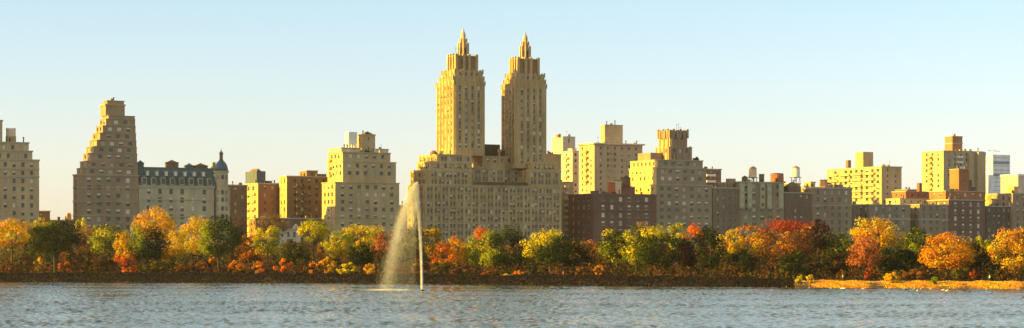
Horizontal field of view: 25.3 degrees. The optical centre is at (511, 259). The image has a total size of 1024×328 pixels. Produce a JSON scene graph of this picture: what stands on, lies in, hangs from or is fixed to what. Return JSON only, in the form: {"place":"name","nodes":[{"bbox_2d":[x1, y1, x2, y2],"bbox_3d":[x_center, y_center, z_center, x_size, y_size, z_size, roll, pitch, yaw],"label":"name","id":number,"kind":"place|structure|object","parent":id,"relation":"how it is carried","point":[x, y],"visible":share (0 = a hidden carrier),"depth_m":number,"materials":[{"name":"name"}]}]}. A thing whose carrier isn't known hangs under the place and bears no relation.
{"place":"outdoors","nodes":[
{"label":"outdoors","id":0,"kind":"place"},
{"bbox_2d":[50,213,72,267],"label":"building","id":1,"kind":"structure","parent":0,"point":[68,216],"depth_m":970.80,"materials":[{"name":"brick"}]},
{"bbox_2d":[138,150,230,268],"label":"mansard building","id":2,"kind":"structure","parent":0,"point":[180,196],"depth_m":901.79,"materials":[{"name":"beige stone"}]},
{"bbox_2d":[228,181,247,264],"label":"apartment building","id":3,"kind":"structure","parent":0,"point":[238,203],"depth_m":943.43,"materials":[{"name":"brown brick"}]},
{"bbox_2d":[243,169,278,247],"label":"apartment building","id":4,"kind":"structure","parent":0,"point":[262,195],"depth_m":966.79,"materials":[{"name":"brick"}]},
{"bbox_2d":[268,224,300,266],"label":"gabled house","id":5,"kind":"structure","parent":0,"point":[291,234],"depth_m":911.07,"materials":[{"name":"stone"}]},
{"bbox_2d":[249,213,320,265],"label":"town houses","id":6,"kind":"structure","parent":0,"point":[253,224],"depth_m":937.02,"materials":[{"name":"brown brick"}]},
{"bbox_2d":[278,170,327,255],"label":"apartment building","id":7,"kind":"structure","parent":0,"point":[300,195],"depth_m":962.69,"materials":[{"name":"brown brick"}]},
{"bbox_2d":[321,131,399,265],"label":"apartment building","id":8,"kind":"structure","parent":0,"point":[360,186],"depth_m":938.86,"materials":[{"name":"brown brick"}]},
{"bbox_2d":[345,132,356,147],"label":"water tank","id":9,"kind":"object","parent":8,"relation":"on","point":[350,139],"visible":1,"depth_m":941.54,"materials":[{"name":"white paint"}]},
{"bbox_2d":[399,201,407,264],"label":"building","id":10,"kind":"structure","parent":0,"point":[405,222],"depth_m":1011.76,"materials":[{"name":"grey brick"}]},
{"bbox_2d":[407,28,561,267],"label":"twin towered building","id":11,"kind":"structure","parent":0,"point":[466,178],"depth_m":968.93,"materials":[{"name":"beige stone"}]},
{"bbox_2d":[0,282,1023,327],"bbox_3d":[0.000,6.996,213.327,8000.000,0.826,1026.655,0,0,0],"label":"water","id":12,"kind":"structure","parent":0,"point":[161,305],"depth_m":338.72,"materials":[{"name":"grey liquid"}]},
{"bbox_2d":[369,182,423,290],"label":"fountain","id":13,"kind":"object","parent":12,"relation":"in","point":[415,191],"visible":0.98,"depth_m":518.75,"materials":[{"name":"liquid"}]},
{"bbox_2d":[0,268,1023,288],"bbox_3d":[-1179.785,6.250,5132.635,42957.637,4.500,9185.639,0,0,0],"label":"ground","id":14,"kind":"structure","parent":0,"point":[805,285],"depth_m":649.83,"materials":[{"name":"brown soil"}]},
{"bbox_2d":[0,217,35,272],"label":"tree","id":15,"kind":"object","parent":14,"relation":"on","point":[12,229],"visible":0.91,"depth_m":766.99,"materials":[{"name":"orange plant"}]},
{"bbox_2d":[0,120,39,264],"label":"apartment building","id":16,"kind":"structure","parent":14,"relation":"on","point":[19,182],"depth_m":870.22,"materials":[{"name":"beige brick"}]},
{"bbox_2d":[11,256,34,272],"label":"bush","id":17,"kind":"object","parent":14,"relation":"on","point":[24,259],"visible":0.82,"depth_m":751.24,"materials":[{"name":"brown plant"}]},
{"bbox_2d":[20,218,85,272],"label":"tree","id":18,"kind":"object","parent":14,"relation":"on","point":[54,241],"visible":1,"depth_m":731.83,"materials":[{"name":"green plant"}]},
{"bbox_2d":[69,256,92,272],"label":"bush","id":19,"kind":"object","parent":14,"relation":"on","point":[79,260],"visible":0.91,"depth_m":737.87,"materials":[{"name":"brown plant"}]},
{"bbox_2d":[72,226,104,270],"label":"tree","id":20,"kind":"object","parent":14,"relation":"on","point":[86,250],"visible":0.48,"depth_m":772.47,"materials":[{"name":"brown plant"}]},
{"bbox_2d":[89,256,117,272],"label":"bush","id":21,"kind":"object","parent":14,"relation":"on","point":[99,261],"visible":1,"depth_m":730.80,"materials":[{"name":"brown plant"}]},
{"bbox_2d":[72,97,138,269],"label":"apartment tower","id":22,"kind":"structure","parent":14,"relation":"on","point":[105,184],"depth_m":888.15,"materials":[{"name":"grey brick"}]},
{"bbox_2d":[87,223,131,259],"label":"tree","id":23,"kind":"object","parent":14,"relation":"on","point":[100,240],"visible":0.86,"depth_m":757.84,"materials":[{"name":"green plant"}]},
{"bbox_2d":[112,230,139,266],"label":"tree","id":24,"kind":"object","parent":14,"relation":"on","point":[122,257],"visible":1,"depth_m":729.80,"materials":[{"name":"orange plant"}]},
{"bbox_2d":[124,222,170,272],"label":"tree","id":25,"kind":"object","parent":14,"relation":"on","point":[141,242],"visible":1,"depth_m":730.82,"materials":[{"name":"green plant"}]},
{"bbox_2d":[131,205,177,268],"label":"tree","id":26,"kind":"object","parent":14,"relation":"on","point":[167,222],"visible":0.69,"depth_m":794.59,"materials":[{"name":"orange plant"}]},
{"bbox_2d":[142,260,168,273],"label":"bush","id":27,"kind":"object","parent":14,"relation":"on","point":[163,264],"visible":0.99,"depth_m":721.68,"materials":[{"name":"green plant"}]},
{"bbox_2d":[157,229,191,273],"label":"tree","id":28,"kind":"object","parent":14,"relation":"on","point":[178,237],"visible":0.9,"depth_m":742.23,"materials":[{"name":"yellow plant"}]},
{"bbox_2d":[176,214,215,262],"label":"tree","id":29,"kind":"object","parent":14,"relation":"on","point":[187,230],"visible":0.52,"depth_m":757.89,"materials":[{"name":"orange plant"}]},
{"bbox_2d":[187,259,212,272],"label":"bush","id":30,"kind":"object","parent":14,"relation":"on","point":[203,262],"visible":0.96,"depth_m":718.85,"materials":[{"name":"brown plant"}]},
{"bbox_2d":[193,214,243,272],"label":"tree","id":31,"kind":"object","parent":14,"relation":"on","point":[218,247],"visible":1,"depth_m":714.53,"materials":[{"name":"green plant"}]},
{"bbox_2d":[227,260,248,272],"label":"bush","id":32,"kind":"object","parent":14,"relation":"on","point":[234,263],"visible":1,"depth_m":709.19,"materials":[{"name":"orange plant"}]},
{"bbox_2d":[234,233,262,271],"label":"tree","id":33,"kind":"object","parent":14,"relation":"on","point":[245,252],"visible":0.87,"depth_m":733.67,"materials":[{"name":"orange plant"}]},
{"bbox_2d":[251,261,270,272],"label":"bush","id":34,"kind":"object","parent":14,"relation":"on","point":[263,269],"visible":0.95,"depth_m":702.75,"materials":[{"name":"orange plant"}]},
{"bbox_2d":[252,225,280,265],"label":"tree","id":35,"kind":"object","parent":14,"relation":"on","point":[273,239],"visible":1,"depth_m":724.77,"materials":[{"name":"yellow plant"}]},
{"bbox_2d":[257,212,289,255],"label":"tree","id":36,"kind":"object","parent":14,"relation":"on","point":[276,218],"visible":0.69,"depth_m":783.30,"materials":[{"name":"brown plant"}]},
{"bbox_2d":[273,257,293,273],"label":"bush","id":37,"kind":"object","parent":14,"relation":"on","point":[285,265],"visible":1,"depth_m":699.39,"materials":[{"name":"orange plant"}]},
{"bbox_2d":[279,239,311,264],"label":"tree","id":38,"kind":"object","parent":14,"relation":"on","point":[289,246],"visible":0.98,"depth_m":709.03,"materials":[{"name":"green plant"}]},
{"bbox_2d":[297,219,330,267],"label":"tree","id":39,"kind":"object","parent":14,"relation":"on","point":[306,226],"visible":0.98,"depth_m":725.32,"materials":[{"name":"yellow plant"}]},
{"bbox_2d":[318,256,337,273],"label":"bush","id":40,"kind":"object","parent":14,"relation":"on","point":[333,264],"visible":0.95,"depth_m":692.64,"materials":[{"name":"orange plant"}]},
{"bbox_2d":[321,230,356,267],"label":"tree","id":41,"kind":"object","parent":14,"relation":"on","point":[338,252],"visible":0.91,"depth_m":715.50,"materials":[{"name":"yellow plant"}]},
{"bbox_2d":[336,262,359,273],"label":"bush","id":42,"kind":"object","parent":14,"relation":"on","point":[345,265],"visible":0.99,"depth_m":685.55,"materials":[{"name":"yellow plant"}]},
{"bbox_2d":[344,241,377,273],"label":"tree","id":43,"kind":"object","parent":14,"relation":"on","point":[356,257],"visible":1,"depth_m":683.67,"materials":[{"name":"green plant"}]},
{"bbox_2d":[334,223,388,273],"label":"tree","id":44,"kind":"object","parent":14,"relation":"on","point":[369,233],"visible":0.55,"depth_m":726.78,"materials":[{"name":"yellow plant"}]},
{"bbox_2d":[370,232,397,270],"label":"tree","id":45,"kind":"object","parent":14,"relation":"on","point":[378,244],"visible":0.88,"depth_m":707.08,"materials":[{"name":"orange plant"}]},
{"bbox_2d":[0,272,794,287],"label":"bank brush","id":46,"kind":"object","parent":14,"relation":"on","point":[720,280],"visible":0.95,"depth_m":658.34,"materials":[{"name":"brown plant"}]},
{"bbox_2d":[395,226,426,263],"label":"tree","id":47,"kind":"object","parent":14,"relation":"on","point":[414,237],"visible":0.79,"depth_m":695.62,"materials":[{"name":"beige plant"}]},
{"bbox_2d":[417,225,443,271],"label":"tree","id":48,"kind":"object","parent":14,"relation":"on","point":[435,232],"visible":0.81,"depth_m":723.71,"materials":[{"name":"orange plant"}]},
{"bbox_2d":[430,262,449,273],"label":"bush","id":49,"kind":"object","parent":14,"relation":"on","point":[445,267],"visible":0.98,"depth_m":665.76,"materials":[{"name":"green plant"}]},
{"bbox_2d":[428,240,454,273],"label":"tree","id":50,"kind":"object","parent":14,"relation":"on","point":[442,252],"visible":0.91,"depth_m":677.97,"materials":[{"name":"orange plant"}]},
{"bbox_2d":[447,235,468,263],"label":"tree","id":51,"kind":"object","parent":14,"relation":"on","point":[459,252],"visible":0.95,"depth_m":682.52,"materials":[{"name":"orange plant"}]},
{"bbox_2d":[449,263,469,274],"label":"bush","id":52,"kind":"object","parent":14,"relation":"on","point":[457,270],"visible":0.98,"depth_m":659.34,"materials":[{"name":"brown plant"}]},
{"bbox_2d":[463,226,499,269],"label":"tree","id":53,"kind":"object","parent":14,"relation":"on","point":[472,248],"visible":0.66,"depth_m":681.37,"materials":[{"name":"green plant"}]},
{"bbox_2d":[476,222,531,273],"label":"tree","id":54,"kind":"object","parent":14,"relation":"on","point":[495,257],"visible":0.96,"depth_m":655.13,"materials":[{"name":"green plant"}]},
{"bbox_2d":[0,260,1023,280],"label":"undergrowth","id":55,"kind":"object","parent":14,"relation":"on","point":[610,268],"visible":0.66,"depth_m":634.67,"materials":[{"name":"brown plant"}]},
{"bbox_2d":[0,238,1023,278],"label":"woodland undergrowth","id":56,"kind":"object","parent":14,"relation":"on","point":[189,258],"visible":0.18,"depth_m":744.78,"materials":[{"name":"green plant"}]},
{"bbox_2d":[519,227,580,273],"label":"tree","id":57,"kind":"object","parent":14,"relation":"on","point":[550,238],"visible":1,"depth_m":649.20,"materials":[{"name":"green plant"}]},
{"bbox_2d":[551,131,574,153],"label":"building","id":58,"kind":"structure","parent":14,"relation":"on","point":[560,143],"depth_m":1235.72,"materials":[{"name":"brick"}]},
{"bbox_2d":[561,148,578,193],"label":"building","id":59,"kind":"structure","parent":14,"relation":"on","point":[570,165],"depth_m":1134.29,"materials":[{"name":"brick"}]},
{"bbox_2d":[563,242,589,273],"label":"tree","id":60,"kind":"object","parent":14,"relation":"on","point":[581,253],"visible":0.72,"depth_m":659.33,"materials":[{"name":"green plant"}]},
{"bbox_2d":[587,246,602,265],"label":"tree","id":61,"kind":"object","parent":14,"relation":"on","point":[591,260],"visible":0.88,"depth_m":659.73,"materials":[{"name":"brown plant"}]},
{"bbox_2d":[576,121,644,193],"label":"apartment building","id":62,"kind":"structure","parent":14,"relation":"on","point":[610,156],"depth_m":1109.79,"materials":[{"name":"brick"}]},
{"bbox_2d":[595,228,637,274],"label":"tree","id":63,"kind":"object","parent":14,"relation":"on","point":[616,255],"visible":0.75,"depth_m":636.03,"materials":[{"name":"green plant"}]},
{"bbox_2d":[620,223,648,272],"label":"tree","id":64,"kind":"object","parent":14,"relation":"on","point":[630,258],"visible":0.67,"depth_m":629.06,"materials":[{"name":"yellow plant"}]},
{"bbox_2d":[631,223,684,275],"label":"tree","id":65,"kind":"object","parent":14,"relation":"on","point":[650,254],"visible":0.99,"depth_m":619.65,"materials":[{"name":"green plant"}]},
{"bbox_2d":[664,222,692,267],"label":"tree","id":66,"kind":"object","parent":14,"relation":"on","point":[673,228],"visible":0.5,"depth_m":657.73,"materials":[{"name":"yellow plant"}]},
{"bbox_2d":[676,222,713,274],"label":"tree","id":67,"kind":"object","parent":14,"relation":"on","point":[685,249],"visible":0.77,"depth_m":624.84,"materials":[{"name":"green plant"}]},
{"bbox_2d":[695,225,726,276],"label":"tree","id":68,"kind":"object","parent":14,"relation":"on","point":[713,243],"visible":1,"depth_m":612.11,"materials":[{"name":"green plant"}]},
{"bbox_2d":[712,179,739,268],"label":"apartment building","id":69,"kind":"structure","parent":14,"relation":"on","point":[725,209],"depth_m":1020.45,"materials":[{"name":"grey brick"}]},
{"bbox_2d":[715,227,746,276],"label":"tree","id":70,"kind":"object","parent":14,"relation":"on","point":[738,244],"visible":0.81,"depth_m":633.61,"materials":[{"name":"orange plant"}]},
{"bbox_2d":[719,249,760,276],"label":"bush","id":71,"kind":"object","parent":14,"relation":"on","point":[749,264],"visible":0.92,"depth_m":609.53,"materials":[{"name":"green plant"}]},
{"bbox_2d":[737,224,760,246],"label":"tree","id":72,"kind":"object","parent":14,"relation":"on","point":[750,228],"visible":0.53,"depth_m":660.48,"materials":[{"name":"orange plant"}]},
{"bbox_2d":[748,232,769,270],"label":"tree","id":73,"kind":"object","parent":14,"relation":"on","point":[758,251],"visible":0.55,"depth_m":629.14,"materials":[{"name":"yellow plant"}]},
{"bbox_2d":[753,217,824,278],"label":"tree","id":74,"kind":"object","parent":14,"relation":"on","point":[782,246],"visible":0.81,"depth_m":612.96,"materials":[{"name":"orange plant"}]},
{"bbox_2d":[777,250,815,277],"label":"tree","id":75,"kind":"object","parent":14,"relation":"on","point":[795,261],"visible":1,"depth_m":588.97,"materials":[{"name":"green plant"}]},
{"bbox_2d":[784,182,812,266],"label":"apartment building","id":76,"kind":"structure","parent":14,"relation":"on","point":[797,204],"depth_m":1039.33,"materials":[{"name":"brick"}]},
{"bbox_2d":[803,218,833,278],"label":"tree","id":77,"kind":"object","parent":14,"relation":"on","point":[815,242],"visible":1,"depth_m":594.66,"materials":[{"name":"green plant"}]},
{"bbox_2d":[816,252,854,279],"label":"tree","id":78,"kind":"object","parent":14,"relation":"on","point":[835,264],"visible":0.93,"depth_m":589.99,"materials":[{"name":"green plant"}]},
{"bbox_2d":[819,231,856,276],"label":"tree","id":79,"kind":"object","parent":14,"relation":"on","point":[837,241],"visible":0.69,"depth_m":612.43,"materials":[{"name":"green plant"}]},
{"bbox_2d":[852,201,863,267],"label":"apartment building","id":80,"kind":"structure","parent":14,"relation":"on","point":[857,211],"depth_m":1059.28,"materials":[{"name":"grey brick"}]},
{"bbox_2d":[845,235,882,280],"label":"tree","id":81,"kind":"object","parent":14,"relation":"on","point":[874,258],"visible":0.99,"depth_m":585.82,"materials":[{"name":"orange plant"}]},
{"bbox_2d":[826,152,901,203],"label":"apartment building","id":82,"kind":"structure","parent":14,"relation":"on","point":[866,181],"depth_m":1158.92,"materials":[{"name":"yellow brick"}]},
{"bbox_2d":[847,216,906,253],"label":"tree","id":83,"kind":"object","parent":14,"relation":"on","point":[886,238],"visible":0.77,"depth_m":639.69,"materials":[{"name":"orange plant"}]},
{"bbox_2d":[864,199,910,254],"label":"apartment building","id":84,"kind":"structure","parent":14,"relation":"on","point":[897,214],"depth_m":1063.80,"materials":[{"name":"grey stone"}]},
{"bbox_2d":[873,247,921,272],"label":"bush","id":85,"kind":"object","parent":14,"relation":"on","point":[907,255],"visible":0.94,"depth_m":588.26,"materials":[{"name":"green plant"}]},
{"bbox_2d":[786,279,1023,288],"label":"reeds","id":86,"kind":"object","parent":14,"relation":"on","point":[976,284],"visible":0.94,"depth_m":561.09,"materials":[{"name":"orange plant"}]},
{"bbox_2d":[885,195,929,204],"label":"apartment building","id":87,"kind":"structure","parent":14,"relation":"on","point":[904,201],"depth_m":1092.00,"materials":[{"name":"beige brick"}]},
{"bbox_2d":[902,268,928,279],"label":"bush","id":88,"kind":"object","parent":14,"relation":"on","point":[919,274],"visible":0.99,"depth_m":572.42,"materials":[{"name":"brown plant"}]},
{"bbox_2d":[903,227,936,279],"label":"tree","id":89,"kind":"object","parent":14,"relation":"on","point":[911,243],"visible":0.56,"depth_m":594.82,"materials":[{"name":"green plant"}]},
{"bbox_2d":[906,200,948,250],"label":"apartment building","id":90,"kind":"structure","parent":14,"relation":"on","point":[932,219],"depth_m":1075.08,"materials":[{"name":"grey stone"}]},
{"bbox_2d":[918,231,976,280],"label":"tree","id":91,"kind":"object","parent":14,"relation":"on","point":[947,263],"visible":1,"depth_m":574.58,"materials":[{"name":"orange plant"}]},
{"bbox_2d":[922,134,985,193],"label":"apartment building","id":92,"kind":"structure","parent":14,"relation":"on","point":[937,166],"depth_m":1287.89,"materials":[{"name":"yellow brick"}]},
{"bbox_2d":[950,268,968,280],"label":"bush","id":93,"kind":"object","parent":14,"relation":"on","point":[957,274],"visible":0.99,"depth_m":568.15,"materials":[{"name":"green plant"}]},
{"bbox_2d":[956,237,983,280],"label":"tree","id":94,"kind":"object","parent":14,"relation":"on","point":[975,245],"visible":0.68,"depth_m":580.99,"materials":[{"name":"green plant"}]},
{"bbox_2d":[975,236,995,279],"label":"tree","id":95,"kind":"object","parent":14,"relation":"on","point":[986,245],"visible":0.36,"depth_m":611.00,"materials":[{"name":"yellow plant"}]},
{"bbox_2d":[974,249,1004,280],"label":"tree","id":96,"kind":"object","parent":14,"relation":"on","point":[985,259],"visible":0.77,"depth_m":577.79,"materials":[{"name":"green plant"}]},
{"bbox_2d":[985,204,1009,265],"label":"apartment building","id":97,"kind":"structure","parent":14,"relation":"on","point":[997,217],"depth_m":1095.44,"materials":[{"name":"brick"}]},
{"bbox_2d":[986,155,1009,193],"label":"glass tower","id":98,"kind":"structure","parent":14,"relation":"on","point":[997,166],"depth_m":1987.45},
{"bbox_2d":[987,225,1023,280],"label":"tree","id":99,"kind":"object","parent":14,"relation":"on","point":[1018,243],"visible":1,"depth_m":570.04,"materials":[{"name":"orange plant"}]},
{"bbox_2d":[1000,174,1023,192],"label":"building","id":100,"kind":"structure","parent":14,"relation":"on","point":[1008,180],"depth_m":1746.74,"materials":[{"name":"brick"}]},
{"bbox_2d":[0,0,1023,219],"label":"sky","id":101,"kind":"structure","parent":0,"point":[770,86],"materials":[{"name":"blue"}]},
{"bbox_2d":[546,151,561,170],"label":"apartment building","id":102,"kind":"structure","parent":0,"point":[551,157],"depth_m":1048.24,"materials":[{"name":"beige brick"}]},
{"bbox_2d":[561,180,573,246],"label":"apartment building","id":103,"kind":"structure","parent":0,"point":[567,188],"depth_m":1010.09,"materials":[{"name":"brick"}]},
{"bbox_2d":[568,190,656,267],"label":"apartment building","id":104,"kind":"structure","parent":0,"point":[593,216],"depth_m":995.53,"materials":[{"name":"red brick"}]},
{"bbox_2d":[628,124,712,268],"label":"apartment tower","id":105,"kind":"structure","parent":0,"point":[670,173],"depth_m":1011.43,"materials":[{"name":"brown brick"}]},
{"bbox_2d":[704,166,721,186],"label":"apartment building","id":106,"kind":"structure","parent":0,"point":[713,176],"depth_m":1088.24,"materials":[{"name":"brown brick"}]},
{"bbox_2d":[718,176,784,260],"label":"apartment building","id":107,"kind":"structure","parent":0,"point":[760,202],"depth_m":1028.71,"materials":[{"name":"grey brick"}]},
{"bbox_2d":[801,179,852,258],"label":"apartment building","id":108,"kind":"structure","parent":0,"point":[832,206],"depth_m":1048.24,"materials":[{"name":"grey brick"}]},
{"bbox_2d":[892,187,928,198],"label":"apartment building","id":109,"kind":"structure","parent":0,"point":[909,193],"depth_m":1115.56,"materials":[{"name":"orange brick"}]},
{"bbox_2d":[917,166,985,249],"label":"apartment building","id":110,"kind":"structure","parent":0,"point":[963,198],"depth_m":1087.68,"materials":[{"name":"red brick"}]},
{"bbox_2d":[988,190,1023,239],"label":"apartment building","id":111,"kind":"structure","parent":0,"point":[1013,200],"depth_m":1099.83,"materials":[{"name":"grey brick"}]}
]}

